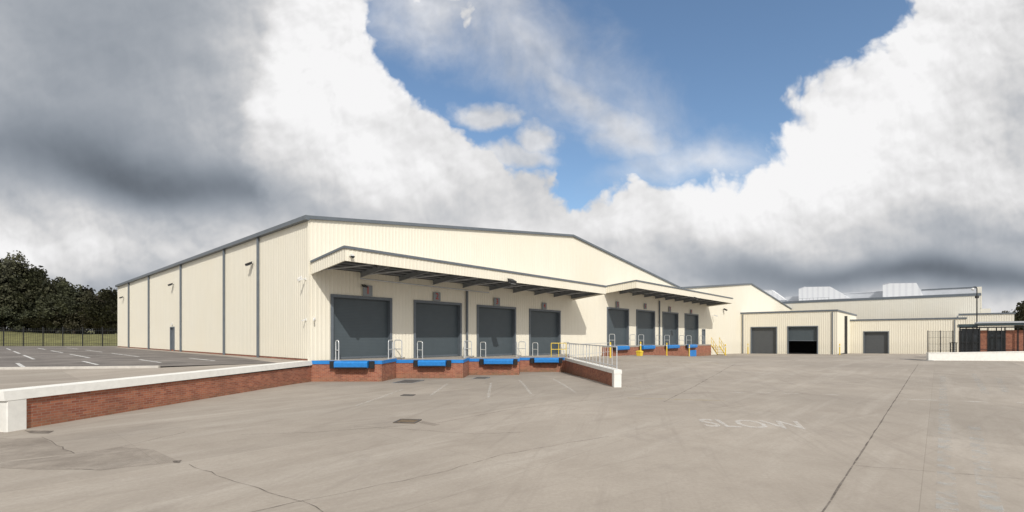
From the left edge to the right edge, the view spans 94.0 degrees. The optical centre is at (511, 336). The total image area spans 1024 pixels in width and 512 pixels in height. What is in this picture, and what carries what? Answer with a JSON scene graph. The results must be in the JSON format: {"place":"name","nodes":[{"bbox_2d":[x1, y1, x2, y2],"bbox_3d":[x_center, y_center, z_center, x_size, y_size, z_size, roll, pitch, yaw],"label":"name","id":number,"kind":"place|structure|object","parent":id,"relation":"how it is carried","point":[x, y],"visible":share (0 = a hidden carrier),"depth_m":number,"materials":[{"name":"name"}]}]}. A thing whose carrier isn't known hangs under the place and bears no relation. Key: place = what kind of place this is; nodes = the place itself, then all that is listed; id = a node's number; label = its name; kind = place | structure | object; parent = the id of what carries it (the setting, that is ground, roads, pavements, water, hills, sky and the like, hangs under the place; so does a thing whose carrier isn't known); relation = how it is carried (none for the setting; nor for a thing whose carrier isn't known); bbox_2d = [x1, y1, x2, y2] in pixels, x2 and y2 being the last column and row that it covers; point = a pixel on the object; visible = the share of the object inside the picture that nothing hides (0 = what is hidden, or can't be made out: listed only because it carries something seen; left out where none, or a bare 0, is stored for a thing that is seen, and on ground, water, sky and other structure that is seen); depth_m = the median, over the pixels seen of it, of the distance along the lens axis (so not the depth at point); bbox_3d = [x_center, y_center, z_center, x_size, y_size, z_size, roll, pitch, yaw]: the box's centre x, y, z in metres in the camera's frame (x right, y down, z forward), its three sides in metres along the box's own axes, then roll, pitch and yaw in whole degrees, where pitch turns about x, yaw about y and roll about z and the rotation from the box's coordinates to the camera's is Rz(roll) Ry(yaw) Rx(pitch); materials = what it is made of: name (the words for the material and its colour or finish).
{"place":"outdoors","nodes":[
{"label":"outdoors","id":0,"kind":"place"},
{"bbox_2d":[0,329,117,345],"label":"grass bank","id":1,"kind":"structure","parent":0,"point":[111,338],"depth_m":74.08,"materials":[{"name":"green plant"}]},
{"bbox_2d":[0,258,13,327],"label":"tree","id":2,"kind":"object","parent":1,"relation":"on","point":[1,260],"visible":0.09,"depth_m":83.07,"materials":[{"name":"green plant"}]},
{"bbox_2d":[0,303,14,330],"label":"tree","id":3,"kind":"object","parent":1,"relation":"on","point":[3,325],"visible":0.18,"depth_m":80.32,"materials":[{"name":"green plant"}]},
{"bbox_2d":[0,302,43,332],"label":"tree","id":4,"kind":"object","parent":1,"relation":"on","point":[17,323],"visible":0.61,"depth_m":79.20,"materials":[{"name":"green plant"}]},
{"bbox_2d":[0,250,49,330],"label":"tree","id":5,"kind":"object","parent":1,"relation":"on","point":[13,266],"visible":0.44,"depth_m":80.73,"materials":[{"name":"green plant"}]},
{"bbox_2d":[0,265,60,331],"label":"tree","id":6,"kind":"object","parent":1,"relation":"on","point":[35,273],"visible":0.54,"depth_m":80.64,"materials":[{"name":"green plant"}]},
{"bbox_2d":[20,307,64,332],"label":"tree","id":7,"kind":"object","parent":1,"relation":"on","point":[31,321],"visible":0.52,"depth_m":80.04,"materials":[{"name":"green plant"}]},
{"bbox_2d":[23,276,69,332],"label":"tree","id":8,"kind":"object","parent":1,"relation":"on","point":[50,287],"visible":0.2,"depth_m":81.62,"materials":[{"name":"green plant"}]},
{"bbox_2d":[28,279,87,333],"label":"tree","id":9,"kind":"object","parent":1,"relation":"on","point":[66,295],"visible":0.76,"depth_m":80.99,"materials":[{"name":"green plant"}]},
{"bbox_2d":[51,306,89,333],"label":"tree","id":10,"kind":"object","parent":1,"relation":"on","point":[70,323],"visible":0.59,"depth_m":81.62,"materials":[{"name":"green plant"}]},
{"bbox_2d":[69,285,95,332],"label":"tree","id":11,"kind":"object","parent":1,"relation":"on","point":[91,289],"visible":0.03,"depth_m":87.80,"materials":[{"name":"green plant"}]},
{"bbox_2d":[72,289,117,333],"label":"tree","id":12,"kind":"object","parent":1,"relation":"on","point":[82,298],"visible":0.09,"depth_m":84.72,"materials":[{"name":"green plant"}]},
{"bbox_2d":[79,310,117,333],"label":"tree","id":13,"kind":"object","parent":1,"relation":"on","point":[88,322],"visible":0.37,"depth_m":82.07,"materials":[{"name":"green plant"}]},
{"bbox_2d":[80,286,117,333],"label":"tree","id":14,"kind":"object","parent":1,"relation":"on","point":[109,302],"visible":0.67,"depth_m":81.84,"materials":[{"name":"green plant"}]},
{"bbox_2d":[0,346,274,366],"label":"car park asphalt","id":15,"kind":"object","parent":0,"point":[104,356],"visible":0.88,"depth_m":30.96,"materials":[{"name":"grey asphalt"}]},
{"bbox_2d":[16,358,214,366],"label":"parking bay lines","id":16,"kind":"object","parent":15,"relation":"on","point":[19,364],"visible":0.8,"depth_m":24.92,"materials":[{"name":"white paint"}]},
{"bbox_2d":[0,347,302,389],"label":"apron","id":17,"kind":"object","parent":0,"point":[15,378],"visible":0.39,"depth_m":19.46,"materials":[{"name":"concrete"}]},
{"bbox_2d":[0,327,117,345],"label":"security fence","id":18,"kind":"object","parent":17,"relation":"on","point":[43,343],"visible":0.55,"depth_m":67.47,"materials":[{"name":"black metal"}]},
{"bbox_2d":[0,365,159,369],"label":"kerb","id":19,"kind":"structure","parent":17,"relation":"on","point":[74,367],"depth_m":21.13,"materials":[{"name":"concrete"}]},
{"bbox_2d":[0,353,1023,511],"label":"yard ground","id":20,"kind":"structure","parent":0,"point":[743,432],"depth_m":10.95,"materials":[{"name":"concrete"}]},
{"bbox_2d":[0,361,311,431],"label":"retaining wall","id":21,"kind":"structure","parent":20,"relation":"on","point":[22,408],"depth_m":15.93,"materials":[{"name":"red brick"}]},
{"bbox_2d":[191,465,294,499],"bbox_3d":[-4.762,2.492,8.249,3.778,0.001,0.080,0,0,34],"label":"ground crack","id":22,"kind":"object","parent":20,"relation":"on","point":[239,482],"visible":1,"depth_m":8.15,"materials":[{"name":"grey concrete"}]},
{"bbox_2d":[311,357,404,381],"bbox_3d":[-8.041,2.220,28.089,2.979,1.760,6.330,0,0,42],"label":"loading dock","id":23,"kind":"object","parent":20,"relation":"on","point":[365,370],"visible":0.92,"depth_m":26.72,"materials":[{"name":"red brick"}]},
{"bbox_2d":[335,340,338,359],"bbox_3d":[-10.034,0.775,27.423,0.140,1.150,0.560,0,0,-43],"label":"hoop guard","id":24,"kind":"object","parent":23,"relation":"on","point":[337,350],"visible":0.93,"depth_m":27.35,"materials":[{"name":"metal"}]},
{"bbox_2d":[388,340,392,358],"bbox_3d":[-7.450,0.775,29.300,0.140,1.150,1.140,0,0,0],"label":"hoop guard","id":25,"kind":"object","parent":23,"relation":"on","point":[390,349],"visible":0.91,"depth_m":29.19,"materials":[{"name":"metal"}]},
{"bbox_2d":[393,340,401,357],"bbox_3d":[-7.212,0.775,30.226,0.760,1.150,0.140,0,0,27],"label":"hoop guard","id":26,"kind":"object","parent":23,"relation":"on","point":[394,348],"visible":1,"depth_m":30.25,"materials":[{"name":"metal"}]},
{"bbox_2d":[393,419,421,423],"bbox_3d":[-3.067,2.494,14.031,0.663,0.040,0.597,0,0,9],"label":"drain cover","id":27,"kind":"object","parent":20,"relation":"on","point":[410,421],"visible":1,"depth_m":13.97,"materials":[{"name":"metal"}]},
{"bbox_2d":[393,379,423,382],"bbox_3d":[-5.780,2.519,26.644,1.145,0.040,2.049,0,0,9],"label":"drain cover","id":28,"kind":"object","parent":20,"relation":"on","point":[407,381],"visible":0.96,"depth_m":26.66,"materials":[{"name":"metal"}]},
{"bbox_2d":[115,215,732,366],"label":"warehouse","id":29,"kind":"structure","parent":20,"relation":"on","point":[307,288],"depth_m":35.20,"materials":[{"name":"beige metal"}]},
{"bbox_2d":[170,327,174,350],"bbox_3d":[-32.110,0.220,45.241,1.432,2.280,0.205,0,0,42],"label":"side door","id":30,"kind":"structure","parent":29,"relation":"in","point":[172,329],"depth_m":45.46,"materials":[{"name":"metal"}]},
{"bbox_2d":[253,437,600,511],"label":"ground crack","id":31,"kind":"object","parent":20,"relation":"on","point":[392,482],"visible":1,"depth_m":7.91,"materials":[{"name":"grey concrete"}]},
{"bbox_2d":[396,356,473,377],"bbox_3d":[-5.029,2.270,32.713,4.343,1.660,6.866,0,0,0],"label":"loading dock","id":32,"kind":"object","parent":20,"relation":"on","point":[445,367],"visible":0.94,"depth_m":29.72,"materials":[{"name":"red brick"}]},
{"bbox_2d":[417,341,423,358],"bbox_3d":[-6.096,0.875,31.617,0.140,1.150,0.760,0,0,-43],"label":"hoop guard","id":33,"kind":"object","parent":32,"relation":"on","point":[422,349],"visible":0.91,"depth_m":31.43,"materials":[{"name":"metal"}]},
{"bbox_2d":[464,341,465,357],"bbox_3d":[-3.250,0.875,33.000,0.140,1.150,1.140,0,0,0],"label":"hoop guard","id":34,"kind":"object","parent":32,"relation":"on","point":[464,349],"visible":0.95,"depth_m":32.53,"materials":[{"name":"metal"}]},
{"bbox_2d":[472,377,489,378],"bbox_3d":[-1.934,2.590,29.627,0.849,0.040,1.669,0,0,9],"label":"drain cover","id":35,"kind":"object","parent":20,"relation":"on","point":[480,377],"visible":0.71,"depth_m":29.64,"materials":[{"name":"metal"}]},
{"bbox_2d":[469,355,520,374],"bbox_3d":[-1.132,2.320,36.579,3.736,1.560,7.197,0,0,0],"label":"loading dock","id":36,"kind":"object","parent":20,"relation":"on","point":[499,365],"visible":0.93,"depth_m":33.42,"materials":[{"name":"red brick"}]},
{"bbox_2d":[480,342,485,356],"bbox_3d":[-2.181,0.975,36.008,0.140,1.150,0.760,0,0,-43],"label":"hoop guard","id":37,"kind":"object","parent":36,"relation":"on","point":[482,349],"visible":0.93,"depth_m":35.98,"materials":[{"name":"metal"}]},
{"bbox_2d":[518,341,525,354],"bbox_3d":[0.829,0.975,39.247,0.760,1.150,0.140,0,0,27],"label":"hoop guard","id":38,"kind":"object","parent":36,"relation":"on","point":[522,348],"visible":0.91,"depth_m":39.20,"materials":[{"name":"metal"}]},
{"bbox_2d":[520,354,569,371],"bbox_3d":[2.884,2.370,41.282,3.903,1.460,9.253,0,0,9],"label":"loading dock","id":39,"kind":"object","parent":20,"relation":"on","point":[545,363],"visible":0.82,"depth_m":37.24,"materials":[{"name":"red brick"}]},
{"bbox_2d":[532,342,537,355],"bbox_3d":[1.976,1.075,40.671,0.140,1.150,0.760,0,0,-43],"label":"hoop guard","id":40,"kind":"object","parent":39,"relation":"on","point":[534,349],"visible":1,"depth_m":40.66,"materials":[{"name":"metal"}]},
{"bbox_2d":[551,343,565,356],"bbox_3d":[3.817,1.085,39.062,1.300,1.130,0.061,0,0,-6],"label":"yellow guard rail","id":41,"kind":"object","parent":39,"relation":"on","point":[558,349],"visible":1,"depth_m":39.04,"materials":[{"name":"metal"}]},
{"bbox_2d":[569,343,609,355],"bbox_3d":[7.315,1.438,43.697,0.050,1.625,11.762,0,0,28],"label":"railing","id":42,"kind":"object","parent":20,"relation":"on","point":[587,343],"visible":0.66,"depth_m":43.27,"materials":[{"name":"metal"}]},
{"bbox_2d":[565,358,621,386],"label":"retaining wall","id":43,"kind":"structure","parent":20,"relation":"on","point":[610,376],"depth_m":27.60,"materials":[{"name":"red brick"}]},
{"bbox_2d":[567,343,616,369],"bbox_3d":[4.731,1.065,30.301,0.060,1.150,13.386,0,0,-4],"label":"railing","id":44,"kind":"object","parent":43,"relation":"on","point":[589,360],"visible":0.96,"depth_m":28.94,"materials":[{"name":"metal"}]},
{"bbox_2d":[636,350,642,355],"bbox_3d":[13.446,1.755,50.322,0.560,0.580,0.700,0,0,42],"label":"grit bin","id":45,"kind":"object","parent":20,"relation":"on","point":[639,352],"visible":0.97,"depth_m":50.14,"materials":[{"name":"yellow paint"}]},
{"bbox_2d":[602,344,710,355],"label":"dock platform","id":46,"kind":"structure","parent":20,"relation":"on","point":[695,350],"depth_m":58.90,"materials":[{"name":"red brick"}]},
{"bbox_2d":[711,337,724,354],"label":"yellow steps","id":47,"kind":"structure","parent":20,"relation":"on","point":[717,349],"depth_m":71.90,"materials":[{"name":"paint"}]},
{"bbox_2d":[680,283,791,354],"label":"warehouse","id":48,"kind":"structure","parent":20,"relation":"on","point":[704,322],"depth_m":78.38,"materials":[{"name":"metal"}]},
{"bbox_2d":[702,329,704,343],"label":"side door","id":49,"kind":"structure","parent":48,"relation":"in","point":[703,330],"depth_m":71.84,"materials":[{"name":"metal"}]},
{"bbox_2d":[740,309,856,353],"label":"loading annexe","id":50,"kind":"structure","parent":20,"relation":"on","point":[806,331],"depth_m":80.82,"materials":[{"name":"metal"}]},
{"bbox_2d":[822,368,915,511],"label":"slab joint","id":51,"kind":"object","parent":20,"relation":"on","point":[834,493],"visible":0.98,"depth_m":9.71,"materials":[{"name":"grey concrete"}]},
{"bbox_2d":[764,283,990,318],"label":"warehouse","id":52,"kind":"structure","parent":20,"relation":"on","point":[899,300],"depth_m":103.42,"materials":[{"name":"metal"}]},
{"bbox_2d":[850,317,966,353],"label":"loading annexe","id":53,"kind":"structure","parent":20,"relation":"on","point":[895,336],"depth_m":81.65,"materials":[{"name":"metal"}]},
{"bbox_2d":[927,330,952,352],"bbox_3d":[53.808,0.975,60.000,3.214,3.450,0.080,0,0,0],"label":"fence","id":54,"kind":"object","parent":20,"relation":"on","point":[940,341],"visible":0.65,"depth_m":59.99,"materials":[{"name":"metal"}]},
{"bbox_2d":[949,342,956,351],"bbox_3d":[52.668,1.710,57.000,0.820,1.980,0.200,0,0,0],"label":"turnstile","id":55,"kind":"object","parent":20,"relation":"on","point":[953,349],"visible":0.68,"depth_m":56.97,"materials":[{"name":"black metal"}]},
{"bbox_2d":[926,351,1023,360],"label":"wall","id":56,"kind":"structure","parent":20,"relation":"on","point":[985,356],"depth_m":49.21,"materials":[{"name":"white paint"}]},
{"bbox_2d":[971,286,978,328],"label":"camera column","id":57,"kind":"structure","parent":20,"relation":"on","point":[976,296],"depth_m":57.45,"materials":[{"name":"black metal"}]},
{"bbox_2d":[957,312,1015,330],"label":"office block","id":58,"kind":"structure","parent":20,"relation":"on","point":[989,317],"depth_m":81.64,"materials":[{"name":"metal"}]},
{"bbox_2d":[957,321,1023,351],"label":"gatehouse","id":59,"kind":"object","parent":20,"relation":"on","point":[977,340],"visible":0.69,"depth_m":53.35,"materials":[{"name":"red brick"}]},
{"bbox_2d":[972,328,973,351],"bbox_3d":[52.440,0.825,54.326,0.100,3.550,0.200,0,0,42],"label":"window frame","id":60,"kind":"structure","parent":59,"relation":"in","point":[972,328],"depth_m":54.25,"materials":[{"name":"black metal"}]},
{"bbox_2d":[987,328,988,351],"bbox_3d":[53.336,0.825,53.528,0.100,3.550,0.200,0,0,42],"label":"window frame","id":61,"kind":"structure","parent":59,"relation":"in","point":[987,328],"depth_m":53.45,"materials":[{"name":"black metal"}]},
{"bbox_2d":[1004,328,1005,350],"bbox_3d":[54.337,0.825,52.636,0.100,3.550,0.200,0,0,42],"label":"window frame","id":62,"kind":"structure","parent":59,"relation":"in","point":[1004,328],"depth_m":52.57,"materials":[{"name":"black metal"}]},
{"bbox_2d":[1017,328,1018,350],"bbox_3d":[55.068,0.825,51.984,0.100,3.550,0.200,0,0,42],"label":"window frame","id":63,"kind":"structure","parent":59,"relation":"in","point":[1017,328],"depth_m":51.91,"materials":[{"name":"black metal"}]},
{"bbox_2d":[1012,301,1023,329],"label":"tree","id":64,"kind":"object","parent":20,"relation":"on","point":[1020,312],"visible":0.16,"depth_m":111.47,"materials":[{"name":"green plant"}]},
{"bbox_2d":[0,0,1023,329],"label":"sky","id":65,"kind":"structure","parent":0,"point":[784,147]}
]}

